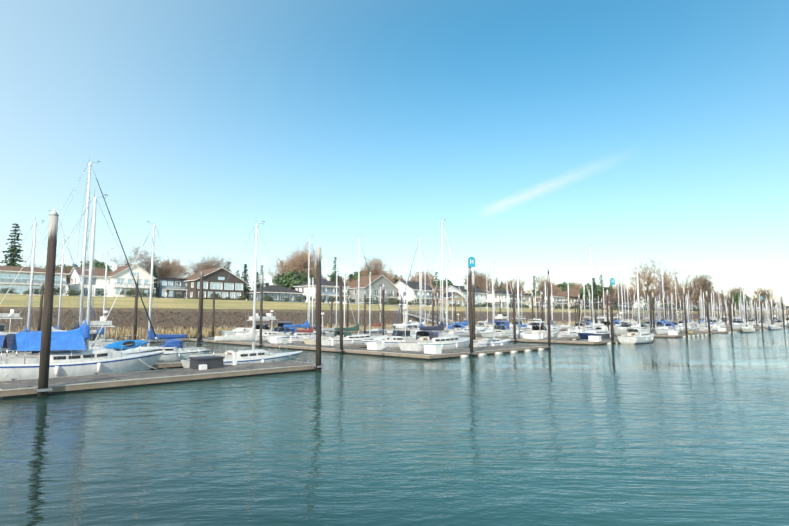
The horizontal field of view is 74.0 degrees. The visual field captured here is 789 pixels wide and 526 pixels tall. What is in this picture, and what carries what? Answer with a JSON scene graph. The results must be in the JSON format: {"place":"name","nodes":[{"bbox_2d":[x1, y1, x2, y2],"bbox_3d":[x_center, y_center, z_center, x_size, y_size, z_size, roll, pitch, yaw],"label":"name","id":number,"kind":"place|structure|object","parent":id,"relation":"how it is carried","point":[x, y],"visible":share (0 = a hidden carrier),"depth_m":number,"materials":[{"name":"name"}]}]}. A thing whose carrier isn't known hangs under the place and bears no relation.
{"place":"outdoors","nodes":[
{"label":"outdoors","id":0,"kind":"place"},
{"bbox_2d":[0,294,787,339],"bbox_3d":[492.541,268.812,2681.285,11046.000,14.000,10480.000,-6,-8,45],"label":"ground","id":1,"kind":"structure","parent":0,"point":[162,305],"depth_m":101.94,"materials":[{"name":"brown plant"}]},
{"bbox_2d":[0,223,25,266],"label":"conifer tree","id":2,"kind":"object","parent":1,"relation":"on","point":[13,249],"visible":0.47,"depth_m":162.57,"materials":[{"name":"green plant"}]},
{"bbox_2d":[0,265,69,295],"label":"house","id":3,"kind":"structure","parent":1,"relation":"on","point":[10,273],"depth_m":133.95,"materials":[{"name":"white paint"}]},
{"bbox_2d":[45,263,73,289],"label":"bare tree","id":4,"kind":"object","parent":1,"relation":"on","point":[68,271],"visible":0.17,"depth_m":152.09,"materials":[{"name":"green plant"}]},
{"bbox_2d":[67,267,109,296],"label":"house wing","id":5,"kind":"structure","parent":1,"relation":"on","point":[98,282],"depth_m":148.50,"materials":[{"name":"white paint"}]},
{"bbox_2d":[80,259,111,271],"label":"broadleaf tree","id":6,"kind":"object","parent":1,"relation":"on","point":[97,263],"visible":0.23,"depth_m":166.96,"materials":[{"name":"green plant"}]},
{"bbox_2d":[107,264,155,297],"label":"white house","id":7,"kind":"structure","parent":1,"relation":"on","point":[114,285],"depth_m":149.71,"materials":[{"name":"white paint"}]},
{"bbox_2d":[109,245,166,277],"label":"bare tree","id":8,"kind":"object","parent":1,"relation":"on","point":[146,260],"visible":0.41,"depth_m":172.52,"materials":[{"name":"brown plant"}]},
{"bbox_2d":[145,256,190,277],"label":"bare tree","id":9,"kind":"object","parent":1,"relation":"on","point":[170,270],"visible":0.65,"depth_m":178.74,"materials":[{"name":"brown plant"}]},
{"bbox_2d":[154,277,187,298],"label":"blue house","id":10,"kind":"structure","parent":1,"relation":"on","point":[165,286],"depth_m":158.92,"materials":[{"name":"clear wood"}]},
{"bbox_2d":[178,259,217,278],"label":"bare tree","id":11,"kind":"object","parent":1,"relation":"on","point":[195,269],"visible":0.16,"depth_m":177.38,"materials":[{"name":"brown plant"}]},
{"bbox_2d":[183,267,247,300],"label":"dark house","id":12,"kind":"structure","parent":1,"relation":"on","point":[215,280],"depth_m":162.43,"materials":[{"name":"brown wood"}]},
{"bbox_2d":[199,254,243,278],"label":"bare tree","id":13,"kind":"object","parent":1,"relation":"on","point":[213,265],"visible":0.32,"depth_m":176.61,"materials":[{"name":"brown plant"}]},
{"bbox_2d":[241,264,250,299],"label":"conifer tree","id":14,"kind":"object","parent":1,"relation":"on","point":[246,288],"visible":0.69,"depth_m":193.60,"materials":[{"name":"green plant"}]},
{"bbox_2d":[244,283,305,301],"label":"house","id":15,"kind":"structure","parent":1,"relation":"on","point":[276,292],"depth_m":170.53,"materials":[{"name":"grey wood"}]},
{"bbox_2d":[272,269,314,289],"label":"broadleaf tree","id":16,"kind":"object","parent":1,"relation":"on","point":[284,280],"visible":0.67,"depth_m":183.13,"materials":[{"name":"green plant"}]},
{"bbox_2d":[264,239,325,284],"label":"bare tree","id":17,"kind":"object","parent":1,"relation":"on","point":[283,264],"visible":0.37,"depth_m":197.77,"materials":[{"name":"brown plant"}]},
{"bbox_2d":[275,249,315,278],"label":"bare tree","id":18,"kind":"object","parent":1,"relation":"on","point":[299,257],"visible":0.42,"depth_m":192.59,"materials":[{"name":"brown plant"}]},
{"bbox_2d":[292,277,349,303],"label":"house","id":19,"kind":"structure","parent":1,"relation":"on","point":[329,288],"depth_m":177.78,"materials":[{"name":"white wood"}]},
{"bbox_2d":[348,275,400,304],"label":"house","id":20,"kind":"structure","parent":1,"relation":"on","point":[390,288],"depth_m":183.66,"materials":[{"name":"grey wood"}]},
{"bbox_2d":[360,255,394,283],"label":"bare tree","id":21,"kind":"object","parent":1,"relation":"on","point":[376,264],"visible":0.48,"depth_m":201.73,"materials":[{"name":"brown plant"}]},
{"bbox_2d":[394,280,439,306],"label":"house","id":22,"kind":"structure","parent":1,"relation":"on","point":[413,291],"depth_m":189.32,"materials":[{"name":"white wood"}]},
{"bbox_2d":[414,271,438,292],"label":"bare tree","id":23,"kind":"object","parent":1,"relation":"on","point":[426,278],"visible":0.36,"depth_m":212.85,"materials":[{"name":"brown plant"}]},
{"bbox_2d":[434,291,466,306],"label":"house","id":24,"kind":"structure","parent":1,"relation":"on","point":[457,295],"depth_m":194.47,"materials":[{"name":"beige paint"}]},
{"bbox_2d":[443,285,487,307],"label":"house","id":25,"kind":"structure","parent":1,"relation":"on","point":[479,292],"depth_m":206.10,"materials":[{"name":"white wood"}]},
{"bbox_2d":[463,270,494,292],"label":"bare tree","id":26,"kind":"object","parent":1,"relation":"on","point":[486,287],"visible":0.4,"depth_m":226.34,"materials":[{"name":"brown plant"}]},
{"bbox_2d":[486,292,510,307],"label":"house","id":27,"kind":"structure","parent":1,"relation":"on","point":[502,297],"depth_m":211.41,"materials":[{"name":"white paint"}]},
{"bbox_2d":[493,287,524,304],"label":"house","id":28,"kind":"structure","parent":1,"relation":"on","point":[504,291],"depth_m":226.89,"materials":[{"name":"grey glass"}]},
{"bbox_2d":[503,277,533,294],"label":"bare tree","id":29,"kind":"object","parent":1,"relation":"on","point":[515,285],"visible":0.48,"depth_m":252.33,"materials":[{"name":"brown plant"}]},
{"bbox_2d":[522,293,536,308],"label":"house","id":30,"kind":"structure","parent":1,"relation":"on","point":[527,299],"depth_m":234.00,"materials":[{"name":"white paint"}]},
{"bbox_2d":[530,274,560,294],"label":"bare tree","id":31,"kind":"object","parent":1,"relation":"on","point":[542,285],"visible":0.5,"depth_m":269.17,"materials":[{"name":"brown plant"}]},
{"bbox_2d":[536,292,567,308],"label":"house","id":32,"kind":"structure","parent":1,"relation":"on","point":[557,299],"depth_m":253.14,"materials":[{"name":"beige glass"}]},
{"bbox_2d":[559,291,588,309],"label":"house","id":33,"kind":"structure","parent":1,"relation":"on","point":[574,293],"depth_m":277.73,"materials":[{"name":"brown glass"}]},
{"bbox_2d":[565,296,582,309],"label":"house","id":34,"kind":"structure","parent":1,"relation":"on","point":[571,298],"depth_m":260.48,"materials":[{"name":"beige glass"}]},
{"bbox_2d":[579,283,602,309],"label":"broadleaf tree","id":35,"kind":"object","parent":1,"relation":"on","point":[598,289],"visible":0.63,"depth_m":264.13,"materials":[{"name":"green plant"}]},
{"bbox_2d":[588,278,600,309],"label":"conifer tree","id":36,"kind":"object","parent":1,"relation":"on","point":[593,284],"visible":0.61,"depth_m":261.64,"materials":[{"name":"green plant"}]},
{"bbox_2d":[612,288,634,308],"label":"bare tree","id":37,"kind":"object","parent":1,"relation":"on","point":[615,297],"visible":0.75,"depth_m":290.20,"materials":[{"name":"brown plant"}]},
{"bbox_2d":[623,287,645,310],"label":"bare tree","id":38,"kind":"object","parent":1,"relation":"on","point":[640,292],"visible":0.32,"depth_m":294.43,"materials":[{"name":"brown plant"}]},
{"bbox_2d":[625,258,681,307],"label":"bare tree","id":39,"kind":"object","parent":1,"relation":"on","point":[650,277],"visible":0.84,"depth_m":252.91,"materials":[{"name":"brown plant"}]},
{"bbox_2d":[671,273,706,312],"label":"bare tree","id":40,"kind":"object","parent":1,"relation":"on","point":[690,288],"visible":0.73,"depth_m":305.90,"materials":[{"name":"brown plant"}]},
{"bbox_2d":[689,271,720,304],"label":"bare tree","id":41,"kind":"object","parent":1,"relation":"on","point":[707,287],"visible":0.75,"depth_m":318.44,"materials":[{"name":"brown plant"}]},
{"bbox_2d":[708,291,726,312],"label":"bare tree","id":42,"kind":"object","parent":1,"relation":"on","point":[717,294],"visible":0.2,"depth_m":335.50,"materials":[{"name":"brown plant"}]},
{"bbox_2d":[725,285,750,299],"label":"bare tree","id":43,"kind":"object","parent":1,"relation":"on","point":[732,292],"visible":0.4,"depth_m":424.01,"materials":[{"name":"brown plant"}]},
{"bbox_2d":[731,292,749,304],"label":"broadleaf tree","id":44,"kind":"object","parent":1,"relation":"on","point":[736,297],"visible":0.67,"depth_m":350.59,"materials":[{"name":"green plant"}]},
{"bbox_2d":[751,286,780,309],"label":"bare tree","id":45,"kind":"object","parent":1,"relation":"on","point":[764,294],"visible":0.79,"depth_m":356.78,"materials":[{"name":"brown plant"}]},
{"bbox_2d":[0,328,788,525],"bbox_3d":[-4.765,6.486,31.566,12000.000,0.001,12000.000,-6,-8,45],"label":"water","id":46,"kind":"structure","parent":0,"point":[679,431],"depth_m":13.57,"materials":[{"name":"teal liquid"}]},
{"bbox_2d":[0,309,22,334],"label":"cruiser","id":47,"kind":"object","parent":46,"relation":"on","point":[6,317],"visible":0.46,"depth_m":54.09,"materials":[{"name":"white"}]},
{"bbox_2d":[0,220,77,352],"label":"sailboat","id":48,"kind":"object","parent":46,"relation":"on","point":[26,329],"visible":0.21,"depth_m":36.30,"materials":[{"name":"white metal"}]},
{"bbox_2d":[0,210,108,340],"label":"sailboat","id":49,"kind":"object","parent":46,"relation":"on","point":[94,331],"visible":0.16,"depth_m":43.17,"materials":[{"name":"white"}]},
{"bbox_2d":[8,237,103,339],"bbox_3d":[-31.811,2.989,49.820,2.613,11.396,8.182,-6,-8,44],"label":"sailboat","id":50,"kind":"object","parent":46,"relation":"on","point":[59,304],"visible":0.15,"depth_m":49.79,"materials":[{"name":"white"}]},
{"bbox_2d":[0,156,159,356],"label":"sailboat","id":51,"kind":"object","parent":46,"relation":"on","point":[8,341],"visible":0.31,"depth_m":32.48,"materials":[{"name":"white"}]},
{"bbox_2d":[0,190,164,380],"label":"sailboat","id":52,"kind":"object","parent":46,"relation":"on","point":[82,358],"visible":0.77,"depth_m":26.59,"materials":[{"name":"white plastic"}]},
{"bbox_2d":[104,340,148,348],"bbox_3d":[-14.650,4.472,28.675,2.400,0.528,0.221,0,-32,-48],"label":"kayak","id":53,"kind":"object","parent":52,"relation":"on","point":[117,345],"visible":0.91,"depth_m":28.58,"materials":[{"name":"blue plastic"}]},
{"bbox_2d":[63,248,140,340],"bbox_3d":[-27.157,3.497,48.333,2.497,10.259,7.726,-6,-8,44],"label":"sailboat","id":54,"kind":"object","parent":46,"relation":"on","point":[104,298],"visible":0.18,"depth_m":48.61,"materials":[{"name":"white"}]},
{"bbox_2d":[82,316,126,350],"bbox_3d":[-24.726,5.875,40.009,9.299,3.604,2.896,6,-8,-44],"label":"cruiser","id":55,"kind":"object","parent":46,"relation":"on","point":[100,324],"visible":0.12,"depth_m":40.86,"materials":[{"name":"white plastic"}]},
{"bbox_2d":[91,221,208,361],"bbox_3d":[-17.188,2.160,37.398,2.604,10.615,7.825,-6,-8,45],"label":"sailboat","id":56,"kind":"object","parent":46,"relation":"on","point":[174,348],"visible":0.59,"depth_m":37.34,"materials":[{"name":"white plastic"}]},
{"bbox_2d":[180,221,301,367],"bbox_3d":[-9.437,2.063,34.413,2.610,10.372,8.316,-6,-8,45],"label":"sailboat","id":57,"kind":"object","parent":46,"relation":"on","point":[253,355],"visible":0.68,"depth_m":33.79,"materials":[{"name":"white"}]},
{"bbox_2d":[219,313,276,335],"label":"cruiser","id":58,"kind":"object","parent":46,"relation":"on","point":[233,331],"visible":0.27,"depth_m":70.50,"materials":[{"name":"white plastic"}]},
{"bbox_2d":[236,313,271,334],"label":"cruiser","id":59,"kind":"object","parent":46,"relation":"on","point":[265,327],"visible":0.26,"depth_m":67.21,"materials":[{"name":"white plastic"}]},
{"bbox_2d":[249,322,292,339],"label":"cruiser","id":60,"kind":"object","parent":46,"relation":"on","point":[279,328],"visible":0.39,"depth_m":65.66,"materials":[{"name":"white plastic"}]},
{"bbox_2d":[267,236,334,342],"bbox_3d":[-10.792,3.299,64.502,9.765,13.815,3.066,6,-8,-44],"label":"sailboat","id":61,"kind":"object","parent":46,"relation":"on","point":[289,331],"visible":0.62,"depth_m":63.01,"materials":[{"name":"white"}]},
{"bbox_2d":[282,276,331,342],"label":"sailboat","id":62,"kind":"object","parent":46,"relation":"on","point":[299,339],"visible":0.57,"depth_m":60.34,"materials":[{"name":"white plastic"}]},
{"bbox_2d":[304,259,355,344],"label":"sailboat","id":63,"kind":"object","parent":46,"relation":"on","point":[310,340],"visible":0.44,"depth_m":57.87,"materials":[{"name":"white"}]},
{"bbox_2d":[337,275,361,334],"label":"sailboat","id":64,"kind":"object","parent":46,"relation":"on","point":[344,303],"visible":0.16,"depth_m":64.96,"materials":[{"name":"white"}]},
{"bbox_2d":[321,238,387,344],"bbox_3d":[-4.094,3.140,57.514,9.246,12.658,2.904,6,-8,-44],"label":"sailboat","id":65,"kind":"object","parent":46,"relation":"on","point":[350,338],"visible":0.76,"depth_m":55.99,"materials":[{"name":"white"}]},
{"bbox_2d":[353,270,390,335],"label":"sailboat","id":66,"kind":"object","parent":46,"relation":"on","point":[370,315],"visible":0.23,"depth_m":62.54,"materials":[{"name":"white"}]},
{"bbox_2d":[361,286,388,332],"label":"sailboat","id":67,"kind":"object","parent":46,"relation":"on","point":[374,330],"visible":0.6,"depth_m":92.63,"materials":[{"name":"white plastic"}]},
{"bbox_2d":[5,318,769,339],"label":"reeds","id":68,"kind":"object","parent":46,"relation":"on","point":[143,334],"visible":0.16,"depth_m":75.44,"materials":[{"name":"beige plant"}]},
{"bbox_2d":[362,320,418,347],"bbox_3d":[-0.106,6.729,50.677,8.179,4.050,2.579,6,-8,-45],"label":"cruiser","id":69,"kind":"object","parent":46,"relation":"on","point":[393,340],"visible":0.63,"depth_m":49.65,"materials":[{"name":"white"}]},
{"bbox_2d":[0,325,787,398],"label":"docks","id":70,"kind":"object","parent":46,"relation":"on","point":[67,384],"visible":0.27,"depth_m":30.97,"materials":[{"name":"brown wood"}]},
{"bbox_2d":[11,321,788,387],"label":"dock furniture","id":71,"kind":"object","parent":70,"relation":"on","point":[203,362],"visible":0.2,"depth_m":41.05,"materials":[{"name":"white paint"}]},
{"bbox_2d":[392,305,454,325],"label":"gangway","id":72,"kind":"object","parent":70,"relation":"on","point":[424,315],"visible":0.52,"depth_m":118.94,"materials":[{"name":"silver metal"}]},
{"bbox_2d":[0,309,787,338],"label":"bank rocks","id":73,"kind":"object","parent":46,"relation":"on","point":[241,319],"visible":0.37,"depth_m":93.40,"materials":[{"name":"stone"}]},
{"bbox_2d":[386,282,414,332],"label":"sailboat","id":74,"kind":"object","parent":46,"relation":"on","point":[396,327],"visible":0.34,"depth_m":91.57,"materials":[{"name":"white plastic"}]},
{"bbox_2d":[386,271,415,334],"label":"sailboat","id":75,"kind":"object","parent":46,"relation":"on","point":[402,329],"visible":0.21,"depth_m":62.25,"materials":[{"name":"white"}]},
{"bbox_2d":[34,209,788,396],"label":"pilings","id":76,"kind":"object","parent":46,"relation":"in","point":[43,389],"visible":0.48,"depth_m":51.07,"materials":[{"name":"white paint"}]},
{"bbox_2d":[402,265,437,327],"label":"sailboat","id":77,"kind":"object","parent":46,"relation":"on","point":[403,313],"visible":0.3,"depth_m":90.20,"materials":[{"name":"white metal"}]},
{"bbox_2d":[393,236,448,337],"bbox_3d":[2.816,3.159,57.923,2.784,12.747,8.867,-6,-8,44],"label":"sailboat","id":78,"kind":"object","parent":46,"relation":"on","point":[421,324],"visible":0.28,"depth_m":57.96,"materials":[{"name":"white"}]},
{"bbox_2d":[408,262,439,333],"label":"sailboat","id":79,"kind":"object","parent":46,"relation":"on","point":[414,327],"visible":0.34,"depth_m":86.40,"materials":[{"name":"white"}]},
{"bbox_2d":[399,216,469,350],"bbox_3d":[4.383,2.099,48.683,9.115,13.086,2.996,6,-8,-44],"label":"sailboat","id":80,"kind":"object","parent":46,"relation":"on","point":[426,336],"visible":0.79,"depth_m":47.23,"materials":[{"name":"white"}]},
{"bbox_2d":[426,267,458,334],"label":"sailboat","id":81,"kind":"object","parent":46,"relation":"on","point":[449,324],"visible":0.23,"depth_m":83.04,"materials":[{"name":"white"}]},
{"bbox_2d":[428,260,466,338],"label":"sailboat","id":82,"kind":"object","parent":46,"relation":"on","point":[446,313],"visible":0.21,"depth_m":56.68,"materials":[{"name":"white"}]},
{"bbox_2d":[444,252,484,334],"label":"sailboat","id":83,"kind":"object","parent":46,"relation":"on","point":[459,327],"visible":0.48,"depth_m":82.28,"materials":[{"name":"white"}]},
{"bbox_2d":[475,273,498,329],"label":"sailboat","id":84,"kind":"object","parent":46,"relation":"on","point":[485,322],"visible":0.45,"depth_m":111.09,"materials":[{"name":"white"}]},
{"bbox_2d":[468,261,510,347],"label":"sailboat","id":85,"kind":"object","parent":46,"relation":"on","point":[485,342],"visible":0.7,"depth_m":52.85,"materials":[{"name":"white"}]},
{"bbox_2d":[480,321,512,336],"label":"cruiser","id":86,"kind":"object","parent":46,"relation":"on","point":[499,332],"visible":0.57,"depth_m":75.18,"materials":[{"name":"white"}]},
{"bbox_2d":[490,269,521,330],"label":"sailboat","id":87,"kind":"object","parent":46,"relation":"on","point":[507,302],"visible":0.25,"depth_m":83.17,"materials":[{"name":"white"}]},
{"bbox_2d":[506,275,529,333],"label":"sailboat","id":88,"kind":"object","parent":46,"relation":"on","point":[517,330],"visible":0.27,"depth_m":80.18,"materials":[{"name":"white"}]},
{"bbox_2d":[507,277,530,337],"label":"sailboat","id":89,"kind":"object","parent":46,"relation":"on","point":[519,335],"visible":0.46,"depth_m":72.21,"materials":[{"name":"white"}]},
{"bbox_2d":[523,317,557,338],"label":"cruiser","id":90,"kind":"object","parent":46,"relation":"on","point":[539,329],"visible":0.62,"depth_m":69.81,"materials":[{"name":"white plastic"}]},
{"bbox_2d":[535,280,554,327],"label":"sailboat","id":91,"kind":"object","parent":46,"relation":"on","point":[545,305],"visible":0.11,"depth_m":77.89,"materials":[{"name":"white metal"}]},
{"bbox_2d":[546,283,561,329],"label":"sailboat","id":92,"kind":"object","parent":46,"relation":"on","point":[555,328],"visible":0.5,"depth_m":101.98,"materials":[{"name":"white"}]},
{"bbox_2d":[554,276,580,337],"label":"sailboat","id":93,"kind":"object","parent":46,"relation":"on","point":[569,333],"visible":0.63,"depth_m":75.36,"materials":[{"name":"white"}]},
{"bbox_2d":[569,268,594,330],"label":"sailboat","id":94,"kind":"object","parent":46,"relation":"on","point":[576,325],"visible":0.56,"depth_m":95.72,"materials":[{"name":"white plastic"}]},
{"bbox_2d":[578,244,615,339],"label":"sailboat","id":95,"kind":"object","parent":46,"relation":"on","point":[598,329],"visible":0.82,"depth_m":70.95,"materials":[{"name":"white plastic"}]},
{"bbox_2d":[598,315,619,329],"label":"cruiser","id":96,"kind":"object","parent":46,"relation":"on","point":[605,323],"visible":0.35,"depth_m":92.23,"materials":[{"name":"white"}]},
{"bbox_2d":[614,315,634,333],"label":"cruiser","id":97,"kind":"object","parent":46,"relation":"on","point":[623,327],"visible":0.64,"depth_m":90.23,"materials":[{"name":"white plastic"}]},
{"bbox_2d":[617,252,653,343],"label":"sailboat","id":98,"kind":"object","parent":46,"relation":"on","point":[634,334],"visible":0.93,"depth_m":63.09,"materials":[{"name":"white"}]},
{"bbox_2d":[631,276,649,331],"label":"sailboat","id":99,"kind":"object","parent":46,"relation":"on","point":[644,327],"visible":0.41,"depth_m":95.78,"materials":[{"name":"white plastic"}]},
{"bbox_2d":[654,282,670,327],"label":"sailboat","id":100,"kind":"object","parent":46,"relation":"on","point":[660,323],"visible":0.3,"depth_m":112.13,"materials":[{"name":"white"}]},
{"bbox_2d":[654,256,680,333],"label":"sailboat","id":101,"kind":"object","parent":46,"relation":"on","point":[666,327],"visible":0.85,"depth_m":91.12,"materials":[{"name":"white plastic"}]},
{"bbox_2d":[666,278,684,329],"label":"sailboat","id":102,"kind":"object","parent":46,"relation":"on","point":[675,323],"visible":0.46,"depth_m":111.18,"materials":[{"name":"white plastic"}]},
{"bbox_2d":[694,291,707,327],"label":"sailboat","id":103,"kind":"object","parent":46,"relation":"on","point":[699,325],"visible":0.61,"depth_m":132.84,"materials":[{"name":"white"}]},
{"bbox_2d":[696,292,710,330],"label":"sailboat","id":104,"kind":"object","parent":46,"relation":"on","point":[702,328],"visible":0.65,"depth_m":106.10,"materials":[{"name":"white plastic"}]},
{"bbox_2d":[729,316,744,327],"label":"boat","id":105,"kind":"object","parent":46,"relation":"on","point":[736,324],"visible":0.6,"depth_m":125.46,"materials":[{"name":"white plastic"}]},
{"bbox_2d":[739,286,754,332],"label":"sailboat","id":106,"kind":"object","parent":46,"relation":"on","point":[746,329],"visible":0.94,"depth_m":104.50,"materials":[{"name":"white plastic"}]},
{"bbox_2d":[747,285,758,324],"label":"sailboat","id":107,"kind":"object","parent":46,"relation":"on","point":[752,321],"visible":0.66,"depth_m":172.88,"materials":[{"name":"white"}]},
{"bbox_2d":[767,291,780,329],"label":"sailboat","id":108,"kind":"object","parent":46,"relation":"on","point":[773,327],"visible":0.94,"depth_m":124.48,"materials":[{"name":"white"}]},
{"bbox_2d":[0,0,788,305],"label":"sky","id":109,"kind":"structure","parent":0,"point":[541,132],"materials":[{"name":"blue"}]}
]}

